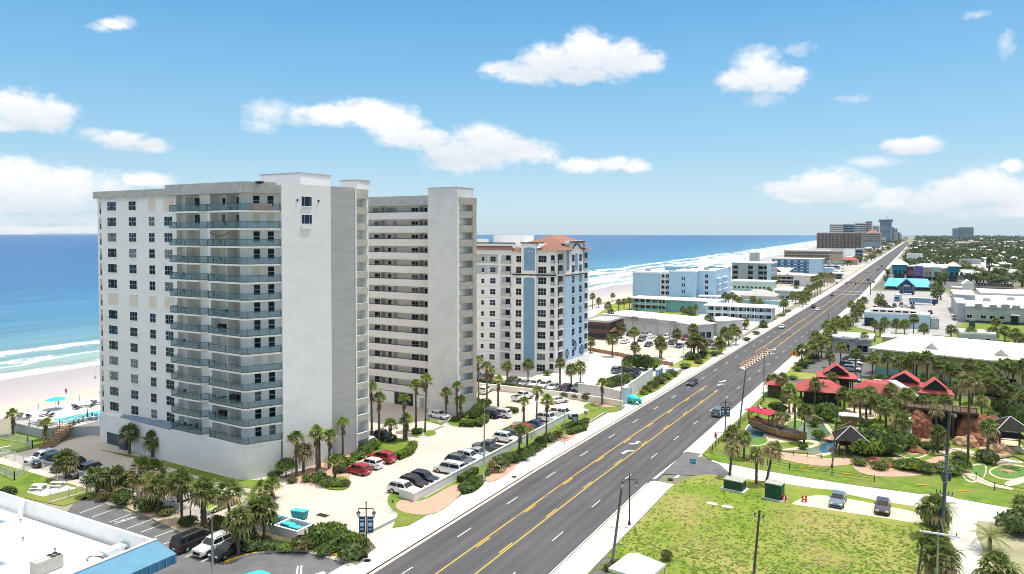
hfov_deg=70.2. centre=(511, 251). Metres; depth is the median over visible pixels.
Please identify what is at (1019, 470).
putting green
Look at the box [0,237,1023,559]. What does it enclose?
ground
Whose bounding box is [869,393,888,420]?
palm tree
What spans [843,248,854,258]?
white block
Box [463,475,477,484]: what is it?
hedge
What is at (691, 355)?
shrub
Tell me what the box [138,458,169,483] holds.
palm tree
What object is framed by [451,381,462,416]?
palm tree
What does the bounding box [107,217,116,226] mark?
window
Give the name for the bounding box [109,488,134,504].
shrub
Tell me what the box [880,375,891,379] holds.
shrub
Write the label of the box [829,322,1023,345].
lawn
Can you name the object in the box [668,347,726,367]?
lawn
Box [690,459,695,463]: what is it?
street sign
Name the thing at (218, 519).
shrub
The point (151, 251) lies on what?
window
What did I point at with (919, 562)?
light pole
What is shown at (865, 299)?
palm tree
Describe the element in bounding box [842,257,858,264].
restaurant
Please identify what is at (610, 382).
shrub
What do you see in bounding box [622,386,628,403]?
corner pillar
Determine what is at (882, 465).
shrub
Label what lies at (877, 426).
shrub
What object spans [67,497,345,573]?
asphalt lot
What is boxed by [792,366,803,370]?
shrub
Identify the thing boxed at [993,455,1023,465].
rope bridge
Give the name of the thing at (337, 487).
lawn
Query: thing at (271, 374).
window
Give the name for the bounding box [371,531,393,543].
stop bar
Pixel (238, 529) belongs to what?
palm tree
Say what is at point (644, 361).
shrub
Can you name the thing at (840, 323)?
palm tree
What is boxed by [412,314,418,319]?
window
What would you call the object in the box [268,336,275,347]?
window
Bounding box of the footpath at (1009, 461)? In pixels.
[999,459,1022,462]
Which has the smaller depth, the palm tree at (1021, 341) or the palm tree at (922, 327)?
the palm tree at (1021, 341)
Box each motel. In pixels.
[588,315,625,339]
[731,279,776,290]
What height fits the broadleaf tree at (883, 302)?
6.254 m
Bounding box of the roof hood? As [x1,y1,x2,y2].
[99,542,127,556]
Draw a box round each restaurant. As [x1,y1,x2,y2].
[832,253,842,264]
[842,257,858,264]
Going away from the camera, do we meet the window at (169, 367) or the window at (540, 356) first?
the window at (169, 367)
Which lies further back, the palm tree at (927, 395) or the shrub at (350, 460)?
the palm tree at (927, 395)
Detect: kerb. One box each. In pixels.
[225,549,354,562]
[281,465,351,486]
[386,493,438,515]
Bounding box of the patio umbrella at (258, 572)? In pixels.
[246,570,269,573]
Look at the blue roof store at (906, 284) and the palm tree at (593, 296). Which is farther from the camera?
the blue roof store at (906, 284)
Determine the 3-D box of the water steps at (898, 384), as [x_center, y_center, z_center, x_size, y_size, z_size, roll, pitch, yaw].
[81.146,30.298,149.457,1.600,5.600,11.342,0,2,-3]
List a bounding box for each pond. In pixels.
[747,425,763,436]
[783,412,835,453]
[819,442,835,452]
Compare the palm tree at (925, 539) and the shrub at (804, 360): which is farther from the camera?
the shrub at (804, 360)
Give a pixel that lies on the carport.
(897, 335)
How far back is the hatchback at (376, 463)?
113.41 m
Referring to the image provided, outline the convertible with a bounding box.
[206,500,232,513]
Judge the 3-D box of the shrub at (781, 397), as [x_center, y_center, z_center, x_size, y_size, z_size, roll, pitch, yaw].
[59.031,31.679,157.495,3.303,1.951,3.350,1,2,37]
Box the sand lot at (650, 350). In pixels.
[588,341,696,357]
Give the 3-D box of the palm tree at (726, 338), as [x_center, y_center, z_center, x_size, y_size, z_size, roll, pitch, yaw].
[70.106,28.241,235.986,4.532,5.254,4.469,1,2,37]
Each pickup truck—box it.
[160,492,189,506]
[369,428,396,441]
[471,439,503,451]
[511,390,533,400]
[548,407,576,418]
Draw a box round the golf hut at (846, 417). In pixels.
[838,412,858,425]
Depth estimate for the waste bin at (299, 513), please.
93.32 m
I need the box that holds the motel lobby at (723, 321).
[712,316,745,334]
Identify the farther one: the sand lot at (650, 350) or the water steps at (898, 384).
the sand lot at (650, 350)
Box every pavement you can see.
[329,242,903,573]
[556,481,673,573]
[686,381,767,454]
[774,243,909,376]
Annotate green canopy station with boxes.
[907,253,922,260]
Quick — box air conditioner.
[30,551,63,573]
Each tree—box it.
[3,407,20,434]
[36,417,54,438]
[49,448,80,477]
[80,466,113,494]
[98,464,132,494]
[115,422,139,453]
[117,471,139,492]
[129,454,152,483]
[134,470,162,501]
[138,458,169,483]
[141,429,158,457]
[143,473,170,508]
[162,467,193,507]
[163,469,195,517]
[184,476,216,526]
[189,475,218,527]
[211,477,246,520]
[219,505,256,555]
[238,485,268,505]
[240,496,268,536]
[244,494,279,539]
[247,478,269,495]
[261,475,283,498]
[274,457,296,477]
[286,430,306,476]
[292,442,314,472]
[305,424,325,470]
[312,428,326,467]
[322,428,339,468]
[325,453,345,476]
[336,417,349,454]
[369,381,378,434]
[372,391,386,439]
[382,417,397,435]
[397,393,410,440]
[397,412,414,439]
[408,379,422,428]
[417,373,434,432]
[439,386,453,413]
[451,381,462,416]
[453,394,467,420]
[477,355,483,397]
[480,361,491,398]
[486,456,506,473]
[489,368,495,379]
[491,374,504,406]
[500,360,512,378]
[511,423,527,449]
[517,395,529,421]
[521,358,534,378]
[523,423,537,444]
[530,385,543,418]
[538,393,554,447]
[553,425,570,439]
[554,357,565,386]
[563,363,577,383]
[575,360,586,381]
[588,336,595,352]
[590,292,595,308]
[595,297,602,306]
[595,378,608,404]
[604,301,611,311]
[604,334,619,356]
[615,299,621,310]
[616,321,626,337]
[622,360,631,369]
[626,297,632,309]
[629,326,640,355]
[629,341,640,354]
[652,334,667,356]
[654,337,667,358]
[671,328,682,343]
[682,308,688,315]
[684,337,696,351]
[686,333,700,351]
[687,323,700,351]
[689,309,696,315]
[692,304,698,314]
[693,334,704,358]
[696,337,710,357]
[703,314,712,321]
[711,335,726,353]
[715,339,726,353]
[718,326,728,335]
[719,439,742,475]
[721,292,728,302]
[722,330,733,345]
[723,424,742,441]
[725,294,731,302]
[726,323,738,331]
[730,327,742,344]
[733,430,753,456]
[736,296,743,302]
[742,317,750,328]
[745,446,767,483]
[750,296,756,302]
[756,298,764,303]
[758,320,768,327]
[762,440,783,480]
[763,373,777,388]
[769,410,785,427]
[776,372,788,390]
[779,299,788,313]
[781,383,798,412]
[787,395,801,427]
[791,292,799,303]
[794,343,810,363]
[794,402,813,441]
[798,296,806,306]
[804,294,810,303]
[804,339,819,358]
[805,284,812,289]
[806,290,813,298]
[806,376,822,404]
[807,330,820,352]
[809,276,816,281]
[813,336,825,359]
[816,381,826,399]
[817,334,831,357]
[820,319,830,329]
[820,328,835,350]
[823,349,836,365]
[824,324,838,347]
[826,372,839,383]
[829,317,840,328]
[834,319,847,331]
[834,341,848,361]
[834,385,849,409]
[839,315,853,331]
[844,387,863,412]
[847,300,854,313]
[848,347,863,373]
[850,304,857,311]
[850,313,859,324]
[852,388,868,430]
[853,308,862,318]
[855,299,863,305]
[857,304,866,318]
[858,332,868,337]
[859,296,869,303]
[861,387,875,417]
[864,352,881,374]
[867,385,878,414]
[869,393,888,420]
[870,319,879,340]
[873,296,879,307]
[875,292,884,298]
[876,323,885,336]
[876,401,895,427]
[878,350,896,374]
[879,299,887,307]
[879,317,891,329]
[880,382,899,400]
[884,268,891,275]
[887,396,904,410]
[889,354,910,372]
[889,409,914,430]
[890,318,899,333]
[895,387,915,406]
[897,361,912,371]
[898,319,910,334]
[904,385,921,397]
[905,351,922,374]
[907,314,919,333]
[911,352,923,375]
[911,395,929,404]
[914,492,955,534]
[915,537,965,573]
[916,322,929,334]
[916,372,930,378]
[916,507,951,524]
[917,350,937,380]
[917,534,951,547]
[922,393,937,403]
[928,281,939,289]
[928,374,938,379]
[928,403,944,430]
[928,424,946,452]
[928,497,959,521]
[930,356,946,381]
[931,288,942,302]
[932,359,949,382]
[933,277,942,286]
[935,393,955,405]
[937,273,947,286]
[937,285,944,299]
[941,363,960,389]
[942,271,948,283]
[945,324,957,336]
[947,366,965,397]
[949,375,966,405]
[951,370,986,460]
[960,271,973,281]
[960,358,979,372]
[963,326,977,332]
[968,522,1012,550]
[970,550,1023,573]
[972,271,980,283]
[972,394,992,414]
[973,360,990,374]
[975,371,987,402]
[976,418,999,448]
[979,367,995,388]
[980,270,989,282]
[982,375,1000,405]
[985,255,992,271]
[985,277,1001,282]
[985,327,999,338]
[986,274,1002,282]
[990,317,1002,327]
[991,358,1012,384]
[992,273,1009,279]
[992,376,1010,397]
[993,267,1008,275]
[996,277,1011,283]
[998,325,1010,340]
[999,263,1009,267]
[1000,358,1011,382]
[1003,384,1019,396]
[1005,359,1021,383]
[1006,493,1023,513]
[1007,327,1023,342]
[1007,382,1023,397]
[1008,274,1018,283]
[1012,358,1023,386]
[1012,391,1023,401]
[1013,270,1021,281]
[1013,333,1023,342]
[1014,277,1023,286]
[1016,265,1023,275]
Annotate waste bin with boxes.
[281,521,295,527]
[288,524,302,529]
[290,508,308,519]
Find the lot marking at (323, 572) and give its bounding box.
[9,377,580,573]
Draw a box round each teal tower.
[890,259,908,277]
[945,262,962,280]
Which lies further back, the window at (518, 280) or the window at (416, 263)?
the window at (518, 280)
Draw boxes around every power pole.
[920,528,959,573]
[936,411,956,536]
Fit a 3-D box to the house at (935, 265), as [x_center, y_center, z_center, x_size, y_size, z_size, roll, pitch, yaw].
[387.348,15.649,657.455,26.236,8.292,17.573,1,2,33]
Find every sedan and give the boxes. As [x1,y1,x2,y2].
[208,537,243,560]
[399,472,430,487]
[410,468,439,483]
[428,409,449,419]
[444,452,474,464]
[469,446,489,455]
[506,428,521,435]
[511,378,521,383]
[518,379,530,385]
[524,419,544,427]
[545,382,559,389]
[548,396,568,403]
[620,339,629,343]
[627,372,639,378]
[644,341,652,346]
[647,333,655,337]
[675,343,684,347]
[686,378,697,385]
[829,490,846,507]
[842,356,860,360]
[846,359,862,364]
[874,496,890,514]
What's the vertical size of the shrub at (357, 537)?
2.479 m
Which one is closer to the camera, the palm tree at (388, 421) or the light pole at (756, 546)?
the light pole at (756, 546)
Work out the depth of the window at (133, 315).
123.64 m
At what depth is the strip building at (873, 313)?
283.98 m
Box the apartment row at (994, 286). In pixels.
[975,283,1013,289]
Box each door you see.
[107,432,118,445]
[182,231,184,244]
[183,298,185,310]
[183,315,185,326]
[236,197,238,209]
[236,214,238,227]
[305,447,315,467]
[394,392,412,405]
[420,398,423,407]
[724,481,731,488]
[733,483,741,490]
[765,485,771,497]
[773,486,779,498]
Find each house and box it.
[881,331,893,342]
[924,264,945,265]
[951,286,962,289]
[957,328,996,340]
[961,279,973,290]
[962,271,983,279]
[972,264,986,267]
[980,267,1003,273]
[1004,269,1019,276]
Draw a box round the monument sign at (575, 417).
[572,414,577,421]
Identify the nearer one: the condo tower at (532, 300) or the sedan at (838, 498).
the sedan at (838, 498)
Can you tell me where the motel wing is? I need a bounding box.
[602,310,715,336]
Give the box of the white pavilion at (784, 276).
[777,267,795,283]
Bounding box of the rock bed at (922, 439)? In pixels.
[904,438,929,454]
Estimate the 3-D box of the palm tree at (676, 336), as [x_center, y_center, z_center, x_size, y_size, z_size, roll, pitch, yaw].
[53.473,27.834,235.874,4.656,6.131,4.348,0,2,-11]
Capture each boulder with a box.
[861,456,881,460]
[868,460,897,467]
[903,409,933,438]
[906,446,927,453]
[952,435,979,447]
[955,414,998,441]
[957,404,967,427]
[966,432,983,445]
[979,414,1002,438]
[982,437,994,446]
[989,443,1014,453]
[999,469,1016,472]
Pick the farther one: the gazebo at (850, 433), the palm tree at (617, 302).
the palm tree at (617, 302)
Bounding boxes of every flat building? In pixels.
[832,331,874,353]
[959,259,980,263]
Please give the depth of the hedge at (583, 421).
139.37 m
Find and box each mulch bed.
[279,455,366,485]
[396,485,460,514]
[485,463,515,481]
[557,433,575,441]
[595,403,617,406]
[774,451,852,465]
[852,456,944,476]
[978,439,1017,455]
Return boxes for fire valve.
[801,495,807,502]
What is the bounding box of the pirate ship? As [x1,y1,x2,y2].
[745,406,806,440]
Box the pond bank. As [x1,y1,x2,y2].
[745,413,837,456]
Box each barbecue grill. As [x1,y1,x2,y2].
[217,324,226,332]
[218,409,227,418]
[229,394,239,403]
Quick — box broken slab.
[588,555,615,573]
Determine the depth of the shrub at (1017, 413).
137.58 m
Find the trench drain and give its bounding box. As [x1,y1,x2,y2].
[365,517,396,536]
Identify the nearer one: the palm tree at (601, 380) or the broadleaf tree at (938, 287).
the palm tree at (601, 380)
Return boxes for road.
[368,242,909,573]
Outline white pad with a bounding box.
[27,485,75,496]
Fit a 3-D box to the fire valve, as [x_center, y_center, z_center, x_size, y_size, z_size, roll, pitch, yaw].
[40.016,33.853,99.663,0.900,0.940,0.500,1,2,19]
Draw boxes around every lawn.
[0,432,94,505]
[103,450,263,485]
[240,479,266,488]
[324,476,349,489]
[365,438,408,454]
[387,493,436,515]
[393,410,602,527]
[412,432,421,436]
[424,430,435,435]
[426,418,443,424]
[448,416,479,425]
[584,402,624,412]
[595,300,631,315]
[607,474,955,573]
[628,372,681,401]
[632,310,699,315]
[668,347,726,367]
[703,382,1023,507]
[786,356,996,395]
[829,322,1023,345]
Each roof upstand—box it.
[0,518,10,534]
[0,559,10,573]
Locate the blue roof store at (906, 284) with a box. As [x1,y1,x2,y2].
[884,278,929,290]
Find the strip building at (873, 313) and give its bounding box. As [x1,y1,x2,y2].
[864,307,929,328]
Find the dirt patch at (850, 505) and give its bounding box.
[792,495,922,522]
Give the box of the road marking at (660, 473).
[402,267,878,573]
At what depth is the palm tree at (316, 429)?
112.06 m
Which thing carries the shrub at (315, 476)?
on the mulch bed at (311, 470)
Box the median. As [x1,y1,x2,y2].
[739,351,768,369]
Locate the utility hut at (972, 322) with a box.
[969,318,974,327]
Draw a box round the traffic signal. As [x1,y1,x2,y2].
[836,282,870,293]
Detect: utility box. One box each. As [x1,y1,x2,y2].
[720,475,748,493]
[761,479,787,502]
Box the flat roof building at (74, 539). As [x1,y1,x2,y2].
[0,491,176,573]
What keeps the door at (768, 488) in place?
in the utility box at (774, 490)
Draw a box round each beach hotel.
[731,261,777,284]
[771,257,844,274]
[784,249,832,264]
[817,232,862,248]
[863,230,880,247]
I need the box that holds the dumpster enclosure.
[256,514,313,538]
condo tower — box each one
[93,172,370,479]
[368,187,476,415]
[477,235,591,372]
[829,224,842,231]
[843,224,854,231]
[855,223,865,232]
[865,221,871,231]
[872,225,879,231]
[894,228,897,240]
[952,228,958,237]
[958,227,973,238]
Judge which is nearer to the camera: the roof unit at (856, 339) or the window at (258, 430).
the window at (258, 430)
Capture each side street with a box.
[662,452,728,474]
[713,461,1010,573]
[760,376,1005,399]
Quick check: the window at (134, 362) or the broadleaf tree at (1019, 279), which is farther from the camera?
the broadleaf tree at (1019, 279)
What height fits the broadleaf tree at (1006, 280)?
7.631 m
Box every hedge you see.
[394,440,418,459]
[456,466,479,482]
[458,412,489,426]
[461,478,483,494]
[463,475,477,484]
[477,378,554,389]
[505,406,517,412]
[560,420,578,429]
[566,425,587,434]
[576,417,589,424]
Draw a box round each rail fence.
[709,398,763,451]
[715,449,874,481]
[935,466,1023,492]
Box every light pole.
[211,516,213,573]
[483,403,484,482]
[564,409,564,443]
[610,488,622,563]
[620,360,621,409]
[738,370,745,427]
[752,510,763,573]
[831,399,838,467]
[916,543,926,573]
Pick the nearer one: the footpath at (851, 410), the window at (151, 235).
the window at (151, 235)
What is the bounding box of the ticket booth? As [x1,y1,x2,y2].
[765,380,782,397]
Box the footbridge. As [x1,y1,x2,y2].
[823,421,858,440]
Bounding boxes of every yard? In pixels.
[588,287,816,350]
[731,257,878,289]
[878,272,1019,289]
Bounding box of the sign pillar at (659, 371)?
[655,367,662,376]
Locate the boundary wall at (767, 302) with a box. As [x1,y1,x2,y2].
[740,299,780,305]
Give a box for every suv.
[23,448,55,463]
[32,450,60,467]
[49,455,86,472]
[66,460,102,478]
[191,530,232,557]
[367,449,396,463]
[387,478,420,492]
[457,448,482,459]
[479,373,493,379]
[479,385,492,393]
[479,408,499,418]
[492,430,517,442]
[498,407,512,417]
[504,376,517,382]
[510,422,534,432]
[527,378,541,386]
[535,411,557,421]
[537,379,551,388]
[558,383,572,390]
[571,382,584,391]
[611,365,622,373]
[622,367,640,374]
[637,335,645,341]
[662,333,670,338]
[668,339,675,344]
[711,406,720,416]
[839,360,857,366]
[842,364,861,371]
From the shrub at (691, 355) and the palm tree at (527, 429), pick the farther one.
the shrub at (691, 355)
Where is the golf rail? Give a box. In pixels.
[779,451,821,458]
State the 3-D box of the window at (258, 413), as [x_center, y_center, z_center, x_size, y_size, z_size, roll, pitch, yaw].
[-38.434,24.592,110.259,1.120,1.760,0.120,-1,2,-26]
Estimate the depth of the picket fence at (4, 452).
116.56 m
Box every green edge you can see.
[893,449,930,457]
[962,463,986,482]
[989,464,1023,479]
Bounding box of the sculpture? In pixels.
[628,394,641,404]
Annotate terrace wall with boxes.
[477,383,622,406]
[578,383,620,399]
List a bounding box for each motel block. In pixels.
[631,295,722,313]
[703,302,778,321]
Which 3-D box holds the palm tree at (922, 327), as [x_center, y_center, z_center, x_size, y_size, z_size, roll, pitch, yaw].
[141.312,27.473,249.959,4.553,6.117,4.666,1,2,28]
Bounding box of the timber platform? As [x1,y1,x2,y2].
[906,401,978,438]
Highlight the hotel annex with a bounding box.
[825,267,833,272]
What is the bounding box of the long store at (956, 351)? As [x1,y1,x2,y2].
[869,334,1023,386]
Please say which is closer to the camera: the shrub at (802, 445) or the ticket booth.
the shrub at (802, 445)
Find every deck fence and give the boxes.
[15,415,99,426]
[16,390,99,412]
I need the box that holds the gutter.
[369,259,888,573]
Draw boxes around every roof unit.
[649,318,656,322]
[855,337,864,342]
[983,298,990,301]
[989,305,997,308]
[1001,304,1009,307]
[1012,305,1019,308]
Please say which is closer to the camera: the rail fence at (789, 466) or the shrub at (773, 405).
the rail fence at (789, 466)
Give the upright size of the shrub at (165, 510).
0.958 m
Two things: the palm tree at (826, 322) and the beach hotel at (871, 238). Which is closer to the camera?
the palm tree at (826, 322)
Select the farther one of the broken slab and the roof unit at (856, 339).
the roof unit at (856, 339)
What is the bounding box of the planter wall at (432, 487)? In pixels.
[399,410,571,501]
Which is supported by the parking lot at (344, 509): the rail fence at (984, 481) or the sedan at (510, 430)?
the sedan at (510, 430)
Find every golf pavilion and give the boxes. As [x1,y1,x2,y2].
[796,378,840,405]
[815,362,857,392]
[853,379,899,408]
[882,370,922,397]
[917,377,953,403]
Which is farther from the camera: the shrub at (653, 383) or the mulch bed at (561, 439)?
the shrub at (653, 383)
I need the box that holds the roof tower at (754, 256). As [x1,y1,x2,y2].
[749,252,759,260]
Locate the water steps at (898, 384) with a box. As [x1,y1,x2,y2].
[888,380,919,396]
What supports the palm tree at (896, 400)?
on the lawn at (979, 492)
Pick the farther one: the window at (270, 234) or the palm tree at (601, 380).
the palm tree at (601, 380)
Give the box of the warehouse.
[951,288,1023,324]
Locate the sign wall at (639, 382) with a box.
[625,367,652,394]
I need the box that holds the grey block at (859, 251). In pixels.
[855,248,863,255]
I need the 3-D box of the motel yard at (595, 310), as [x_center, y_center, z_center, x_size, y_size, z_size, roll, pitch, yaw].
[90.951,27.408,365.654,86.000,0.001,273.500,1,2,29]
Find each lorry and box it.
[894,294,901,300]
[899,290,914,294]
[909,297,936,304]
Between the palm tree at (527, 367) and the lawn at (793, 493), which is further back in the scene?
the palm tree at (527, 367)
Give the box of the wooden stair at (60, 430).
[39,412,92,448]
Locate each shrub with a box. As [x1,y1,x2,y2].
[0,486,17,495]
[95,490,111,499]
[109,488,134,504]
[133,497,160,511]
[156,506,176,515]
[176,514,198,525]
[204,514,224,528]
[233,528,258,539]
[240,537,261,551]
[257,539,274,550]
[266,470,282,476]
[268,539,287,550]
[278,541,294,551]
[286,477,297,482]
[288,533,315,550]
[301,473,310,481]
[304,522,335,544]
[309,471,326,481]
[312,542,335,555]
[316,475,335,485]
[323,521,346,533]
[325,528,354,549]
[326,479,341,486]
[336,539,370,560]
[337,463,347,471]
[337,547,353,558]
[339,479,351,486]
[340,532,369,548]
[341,456,357,464]
[350,451,366,458]
[357,444,374,453]
[366,439,381,447]
[416,428,424,432]
[450,416,459,420]
[457,483,467,489]
[465,408,479,417]
[466,478,476,484]
[471,404,486,413]
[480,398,489,407]
[491,455,507,467]
[500,452,512,464]
[509,451,520,461]
[515,447,532,458]
[524,444,538,453]
[529,442,541,449]
[534,436,547,445]
[542,370,551,374]
[543,432,556,440]
[582,393,590,399]
[603,378,615,386]
[603,564,611,569]
[608,376,620,384]
[617,375,626,383]
[622,355,633,366]
[622,373,633,381]
[628,354,641,367]
[637,354,653,368]
[638,390,647,393]
[641,385,653,390]
[647,380,660,386]
[648,357,661,368]
[654,376,667,382]
[660,549,673,559]
[661,372,672,378]
[668,370,678,375]
[679,363,691,366]
[684,351,697,358]
[710,351,719,355]
[767,401,782,409]
[775,405,787,410]
[777,394,790,401]
[783,413,790,419]
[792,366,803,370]
[797,443,808,448]
[798,359,809,362]
[807,417,820,425]
[811,429,826,437]
[812,401,841,419]
[845,435,884,455]
[850,457,868,464]
[860,426,896,451]
[861,418,874,425]
[868,423,886,429]
[869,461,890,469]
[878,435,905,453]
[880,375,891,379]
[881,458,893,463]
[884,430,917,447]
[892,458,911,468]
[905,458,923,470]
[908,433,921,444]
[917,441,934,448]
[919,460,938,472]
[929,440,950,447]
[935,461,964,473]
[944,457,972,470]
[951,451,966,457]
[974,448,999,461]
[982,411,1003,417]
[990,398,1004,405]
[993,397,1023,415]
[993,509,1023,533]
[1005,403,1023,423]
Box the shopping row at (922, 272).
[906,265,947,280]
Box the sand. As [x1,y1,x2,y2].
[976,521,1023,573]
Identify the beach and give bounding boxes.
[0,246,816,418]
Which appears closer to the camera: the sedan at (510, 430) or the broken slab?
the broken slab
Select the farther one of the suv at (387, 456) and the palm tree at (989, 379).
the palm tree at (989, 379)
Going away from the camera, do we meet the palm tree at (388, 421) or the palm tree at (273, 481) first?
the palm tree at (273, 481)
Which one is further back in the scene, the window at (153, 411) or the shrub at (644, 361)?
the shrub at (644, 361)
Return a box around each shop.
[772,288,802,299]
[792,273,817,285]
[832,272,843,278]
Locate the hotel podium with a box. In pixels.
[814,248,842,252]
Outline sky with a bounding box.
[0,0,1023,234]
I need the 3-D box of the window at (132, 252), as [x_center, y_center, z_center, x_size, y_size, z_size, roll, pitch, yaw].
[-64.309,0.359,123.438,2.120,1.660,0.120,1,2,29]
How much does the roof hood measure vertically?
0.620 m
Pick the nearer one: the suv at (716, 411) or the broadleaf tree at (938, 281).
the suv at (716, 411)
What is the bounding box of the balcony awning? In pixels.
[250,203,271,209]
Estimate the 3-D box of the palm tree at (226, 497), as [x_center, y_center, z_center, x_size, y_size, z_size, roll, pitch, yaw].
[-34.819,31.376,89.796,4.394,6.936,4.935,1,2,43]
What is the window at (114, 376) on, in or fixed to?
in the condo tower at (288, 351)
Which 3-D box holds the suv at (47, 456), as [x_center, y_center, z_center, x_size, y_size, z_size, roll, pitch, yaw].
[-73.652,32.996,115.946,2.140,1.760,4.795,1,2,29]
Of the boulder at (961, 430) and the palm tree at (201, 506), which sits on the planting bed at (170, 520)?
the palm tree at (201, 506)
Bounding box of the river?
[902,235,1023,237]
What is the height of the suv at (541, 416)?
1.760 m
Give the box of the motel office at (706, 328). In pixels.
[673,321,716,339]
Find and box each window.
[107,202,115,211]
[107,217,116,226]
[107,248,116,257]
[108,233,116,241]
[108,264,116,272]
[108,279,117,288]
[109,310,117,319]
[109,325,117,334]
[109,340,118,350]
[109,355,118,365]
[110,371,118,381]
[110,386,118,396]
[110,401,118,411]
[128,201,135,210]
[128,217,136,226]
[128,233,136,242]
[129,249,136,258]
[129,264,136,273]
[129,280,136,289]
[130,311,137,321]
[130,327,137,337]
[130,343,137,352]
[130,358,138,368]
[130,374,138,384]
[131,389,138,400]
[131,405,138,415]
[148,217,154,226]
[148,233,154,242]
[149,249,155,258]
[149,265,155,274]
[149,281,155,290]
[149,313,155,323]
[150,329,156,339]
[150,345,156,355]
[150,361,156,371]
[150,377,156,387]
[150,393,156,403]
[151,409,156,419]
[164,216,172,226]
[164,233,172,242]
[164,249,172,259]
[164,266,172,275]
[164,282,172,291]
[165,314,173,324]
[165,331,173,341]
[165,347,173,357]
[166,363,173,373]
[166,379,174,390]
[166,395,174,406]
[167,412,174,421]
[194,198,199,207]
[195,214,199,223]
[253,195,259,202]
[253,231,260,242]
[253,249,259,259]
[253,284,260,295]
[253,302,260,313]
[254,320,260,331]
[254,338,261,348]
[254,373,261,384]
[254,409,261,419]
[255,391,261,401]
[255,427,261,437]
[267,195,273,206]
[267,231,274,242]
[267,249,273,259]
[267,266,274,277]
[267,284,274,295]
[268,301,274,312]
[268,319,274,330]
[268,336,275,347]
[268,372,275,383]
[268,389,275,400]
[269,407,275,417]
[269,425,275,435]
[301,196,311,206]
[301,214,312,224]
[411,234,417,238]
[411,261,418,265]
[411,274,418,278]
[412,288,418,292]
[412,301,418,305]
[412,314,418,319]
[412,327,418,332]
[412,341,418,345]
[412,354,419,359]
[412,367,418,372]
[489,300,495,305]
[489,332,494,338]
[489,343,494,348]
[489,354,494,359]
[490,256,495,261]
[490,267,495,272]
[490,278,495,283]
[490,289,495,294]
[490,311,495,316]
[490,321,494,327]
[515,321,520,327]
[515,332,520,338]
[515,343,520,349]
[515,353,520,360]
[515,364,520,369]
[516,256,520,262]
[516,267,520,273]
[516,277,520,284]
[516,288,520,294]
[516,299,520,305]
[516,310,520,316]
[537,331,545,338]
[537,342,545,349]
[537,353,544,360]
[537,364,544,371]
[538,255,546,262]
[538,266,546,273]
[538,277,546,284]
[538,288,545,295]
[538,299,545,306]
[538,310,545,317]
[538,321,545,327]
[706,331,710,337]
[794,280,799,285]
[857,345,867,352]
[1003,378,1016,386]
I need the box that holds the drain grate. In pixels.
[316,513,329,517]
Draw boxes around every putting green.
[735,435,767,444]
[786,420,802,429]
[827,417,840,424]
[896,449,928,457]
[963,465,985,480]
[991,465,1023,478]
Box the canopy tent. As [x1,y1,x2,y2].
[608,553,665,573]
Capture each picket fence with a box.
[0,432,32,451]
[0,448,94,476]
[0,458,33,479]
[50,484,94,503]
[99,487,233,521]
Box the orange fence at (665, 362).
[588,347,672,365]
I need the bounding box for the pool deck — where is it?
[15,397,99,437]
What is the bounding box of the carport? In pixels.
[893,334,903,338]
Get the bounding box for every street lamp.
[356,501,375,557]
[620,473,638,524]
[720,398,730,430]
[758,348,770,400]
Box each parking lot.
[0,372,637,562]
[479,351,682,386]
[795,348,874,378]
[848,291,957,335]
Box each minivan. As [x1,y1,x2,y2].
[169,527,213,553]
[433,459,464,473]
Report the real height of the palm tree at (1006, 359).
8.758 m
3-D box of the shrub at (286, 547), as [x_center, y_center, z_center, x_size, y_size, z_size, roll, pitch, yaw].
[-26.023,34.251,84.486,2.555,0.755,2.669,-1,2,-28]
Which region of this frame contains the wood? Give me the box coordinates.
[881,235,1023,266]
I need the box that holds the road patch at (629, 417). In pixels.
[509,308,832,542]
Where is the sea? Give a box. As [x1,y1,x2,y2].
[0,234,816,379]
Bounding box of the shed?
[930,317,938,328]
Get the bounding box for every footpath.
[778,401,796,418]
[843,404,878,422]
[853,455,906,459]
[934,448,1011,465]
[960,469,1012,489]
[999,459,1022,462]
[1001,438,1023,453]
[1005,477,1023,485]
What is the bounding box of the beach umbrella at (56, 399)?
[45,397,65,401]
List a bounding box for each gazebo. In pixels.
[831,425,869,456]
[990,416,1023,447]
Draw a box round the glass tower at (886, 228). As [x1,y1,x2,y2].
[879,217,892,242]
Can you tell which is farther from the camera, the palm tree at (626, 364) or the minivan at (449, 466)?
the palm tree at (626, 364)
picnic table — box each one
[29,483,48,491]
[48,481,66,488]
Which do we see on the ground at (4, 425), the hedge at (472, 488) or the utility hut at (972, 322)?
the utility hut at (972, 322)
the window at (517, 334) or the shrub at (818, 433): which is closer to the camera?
the shrub at (818, 433)
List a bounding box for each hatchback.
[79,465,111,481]
[345,462,371,475]
[356,456,383,469]
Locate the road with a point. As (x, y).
(578, 520)
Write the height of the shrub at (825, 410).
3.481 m
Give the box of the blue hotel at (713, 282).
[632,266,730,302]
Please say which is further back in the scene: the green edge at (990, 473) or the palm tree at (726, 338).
the palm tree at (726, 338)
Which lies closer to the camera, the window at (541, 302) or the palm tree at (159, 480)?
the palm tree at (159, 480)
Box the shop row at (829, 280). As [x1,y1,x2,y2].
[818,273,834,282]
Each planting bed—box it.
[82,487,225,531]
[227,530,375,561]

